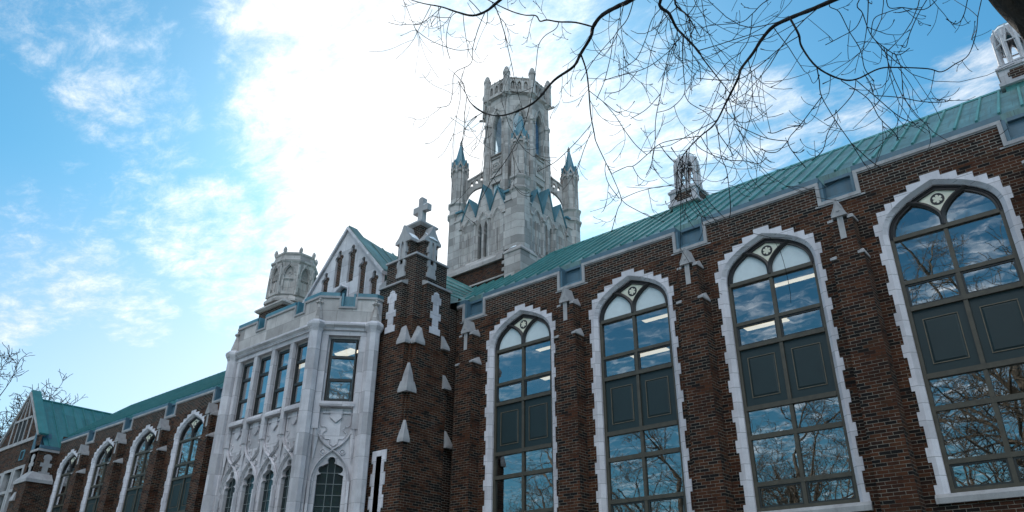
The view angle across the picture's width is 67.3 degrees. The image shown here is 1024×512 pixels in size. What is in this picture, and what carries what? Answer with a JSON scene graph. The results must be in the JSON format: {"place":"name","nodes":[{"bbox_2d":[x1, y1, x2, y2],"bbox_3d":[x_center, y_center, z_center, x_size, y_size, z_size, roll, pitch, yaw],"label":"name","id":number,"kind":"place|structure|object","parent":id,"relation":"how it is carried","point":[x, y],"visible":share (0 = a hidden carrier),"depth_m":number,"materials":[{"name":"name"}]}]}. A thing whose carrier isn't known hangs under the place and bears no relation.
{"place":"outdoors","nodes":[
{"label":"outdoors","id":0,"kind":"place"},
{"bbox_2d":[46,371,225,511],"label":"brick wing","id":1,"kind":"structure","parent":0,"point":[152,454],"depth_m":34.98,"materials":[{"name":"brown brick"}]},
{"bbox_2d":[46,449,77,511],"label":"window","id":2,"kind":"structure","parent":1,"relation":"in","point":[60,486],"depth_m":39.77,"materials":[{"name":"white stone"}]},
{"bbox_2d":[79,437,113,511],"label":"window","id":3,"kind":"structure","parent":1,"relation":"in","point":[92,491],"depth_m":37.37,"materials":[{"name":"white stone"}]},
{"bbox_2d":[116,424,156,511],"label":"window","id":4,"kind":"structure","parent":1,"relation":"in","point":[130,494],"depth_m":34.92,"materials":[{"name":"white stone"}]},
{"bbox_2d":[160,409,203,511],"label":"window","id":5,"kind":"structure","parent":1,"relation":"in","point":[183,452],"depth_m":32.47,"materials":[{"name":"white stone"}]},
{"bbox_2d":[0,0,1019,439],"label":"sky","id":6,"kind":"structure","parent":0,"point":[158,157],"materials":[{"name":"blue"}]},
{"bbox_2d":[449,22,1023,511],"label":"brick wing","id":7,"kind":"structure","parent":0,"point":[883,370],"depth_m":18.09,"materials":[{"name":"brown brick"}]},
{"bbox_2d":[447,66,581,393],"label":"stone tower","id":8,"kind":"structure","parent":7,"relation":"on","point":[511,231],"depth_m":29.11,"materials":[{"name":"stone"}]},
{"bbox_2d":[482,303,557,511],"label":"window","id":9,"kind":"structure","parent":7,"relation":"in","point":[523,424],"depth_m":21.38,"materials":[{"name":"white stone"}]},
{"bbox_2d":[536,346,549,351],"bbox_3d":[1.151,2.652,22.914,1.120,0.100,0.460,-20,-33,35],"label":"ceiling light","id":10,"kind":"object","parent":7,"relation":"attached to","point":[543,348],"visible":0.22,"depth_m":23.12,"materials":[{"name":"beige plastic"}]},
{"bbox_2d":[589,268,694,511],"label":"window","id":11,"kind":"structure","parent":7,"relation":"in","point":[640,400],"depth_m":19.12,"materials":[{"name":"white stone"}]},
{"bbox_2d":[630,347,669,357],"bbox_3d":[4.165,2.910,23.378,1.260,0.100,0.460,-20,-33,35],"label":"ceiling light","id":12,"kind":"object","parent":7,"relation":"attached to","point":[654,352],"visible":0.27,"depth_m":23.29,"materials":[{"name":"beige plastic"}]},
{"bbox_2d":[642,314,667,322],"bbox_3d":[3.985,1.593,20.767,1.120,0.100,0.460,-20,-33,35],"label":"ceiling light","id":13,"kind":"object","parent":7,"relation":"attached to","point":[656,318],"visible":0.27,"depth_m":20.86,"materials":[{"name":"beige plastic"}]},
{"bbox_2d":[743,317,790,330],"bbox_3d":[6.999,1.851,21.231,1.260,0.100,0.460,-20,-33,35],"label":"ceiling light","id":14,"kind":"object","parent":7,"relation":"attached to","point":[762,325],"visible":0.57,"depth_m":21.26,"materials":[{"name":"beige plastic"}]},
{"bbox_2d":[714,225,873,511],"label":"window","id":15,"kind":"structure","parent":7,"relation":"in","point":[807,365],"depth_m":16.84,"materials":[{"name":"grey stone"}]},
{"bbox_2d":[775,273,814,287],"bbox_3d":[6.819,0.534,18.620,1.120,0.100,0.460,-20,-33,35],"label":"ceiling light","id":16,"kind":"object","parent":7,"relation":"attached to","point":[795,280],"visible":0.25,"depth_m":18.63,"materials":[{"name":"beige plastic"}]},
{"bbox_2d":[873,170,1023,504],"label":"window","id":17,"kind":"structure","parent":7,"relation":"in","point":[966,332],"depth_m":14.82,"materials":[{"name":"grey stone"}]},
{"label":"lawn","id":18,"kind":"structure","parent":0,"visible":0},
{"bbox_2d":[0,342,84,441],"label":"bare tree","id":19,"kind":"object","parent":18,"relation":"on","point":[44,395],"visible":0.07,"depth_m":60.99,"materials":[{"name":"brown plant"}]},
{"bbox_2d":[0,390,111,511],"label":"gabled wing","id":20,"kind":"structure","parent":18,"relation":"on","point":[39,429],"depth_m":41.97,"materials":[{"name":"teal metal"}]},
{"bbox_2d":[0,469,13,511],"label":"window","id":21,"kind":"structure","parent":20,"relation":"in","point":[6,478],"depth_m":42.01,"materials":[{"name":"stone"}]},
{"bbox_2d":[2,464,25,511],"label":"window","id":22,"kind":"structure","parent":20,"relation":"in","point":[17,473],"depth_m":41.16,"materials":[{"name":"stone"}]},
{"bbox_2d":[200,197,472,511],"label":"entrance pavilion","id":23,"kind":"structure","parent":18,"relation":"on","point":[368,427],"depth_m":22.96,"materials":[{"name":"stone"}]},
{"bbox_2d":[225,479,235,511],"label":"lancet window","id":24,"kind":"structure","parent":23,"relation":"in","point":[230,492],"depth_m":23.41,"materials":[{"name":"black glass"}]},
{"bbox_2d":[235,362,253,420],"bbox_3d":[-8.530,4.368,24.720,0.690,1.920,0.075,-20,-33,35],"label":"sash window","id":25,"kind":"structure","parent":23,"relation":"in","point":[244,380],"depth_m":24.86,"materials":[{"name":"black metal"}]},
{"bbox_2d":[242,473,253,511],"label":"lancet window","id":26,"kind":"structure","parent":23,"relation":"in","point":[250,480],"depth_m":22.82,"materials":[{"name":"black glass"}]},
{"bbox_2d":[253,356,270,415],"bbox_3d":[-7.781,4.088,24.152,0.690,1.920,0.075,-20,-33,35],"label":"sash window","id":27,"kind":"structure","parent":23,"relation":"in","point":[261,374],"depth_m":24.28,"materials":[{"name":"black metal"}]},
{"bbox_2d":[261,470,273,511],"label":"lancet window","id":28,"kind":"structure","parent":23,"relation":"in","point":[267,488],"depth_m":22.23,"materials":[{"name":"black glass"}]},
{"bbox_2d":[271,349,289,410],"bbox_3d":[-7.033,3.808,23.585,0.690,1.920,0.075,-20,-33,35],"label":"sash window","id":29,"kind":"structure","parent":23,"relation":"in","point":[279,368],"depth_m":23.72,"materials":[{"name":"black metal"}]},
{"bbox_2d":[280,464,290,511],"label":"lancet window","id":30,"kind":"structure","parent":23,"relation":"in","point":[286,484],"depth_m":21.67,"materials":[{"name":"black glass"}]},
{"bbox_2d":[290,342,307,404],"bbox_3d":[-6.284,3.529,23.018,0.690,1.920,0.075,-20,-33,35],"label":"sash window","id":31,"kind":"structure","parent":23,"relation":"in","point":[298,362],"depth_m":23.17,"materials":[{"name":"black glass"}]},
{"bbox_2d":[299,358,305,368],"bbox_3d":[-6.773,3.492,24.931,0.860,0.100,0.460,-20,-33,35],"label":"ceiling light","id":32,"kind":"object","parent":23,"relation":"attached to","point":[302,365],"visible":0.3,"depth_m":24.94,"materials":[{"name":"beige plastic"}]},
{"bbox_2d":[313,458,342,511],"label":"lancet window","id":33,"kind":"structure","parent":23,"relation":"in","point":[329,484],"depth_m":21.28,"materials":[{"name":"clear glass"}]},
{"bbox_2d":[325,339,357,401],"bbox_3d":[-5.028,3.382,22.708,0.760,1.920,0.075,3,-27,-4],"label":"sash window","id":34,"kind":"structure","parent":23,"relation":"in","point":[330,380],"depth_m":22.61,"materials":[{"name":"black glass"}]},
{"bbox_2d":[333,346,357,355],"bbox_3d":[-5.116,2.990,23.909,0.860,0.100,0.460,-20,-33,35],"label":"ceiling light","id":35,"kind":"object","parent":23,"relation":"attached to","point":[348,351],"visible":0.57,"depth_m":23.79,"materials":[{"name":"beige plastic"}]},
{"bbox_2d":[370,0,1023,299],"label":"bare tree","id":36,"kind":"object","parent":18,"relation":"on","point":[1011,12],"visible":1,"depth_m":6.42,"materials":[{"name":"brown plant"}]}
]}

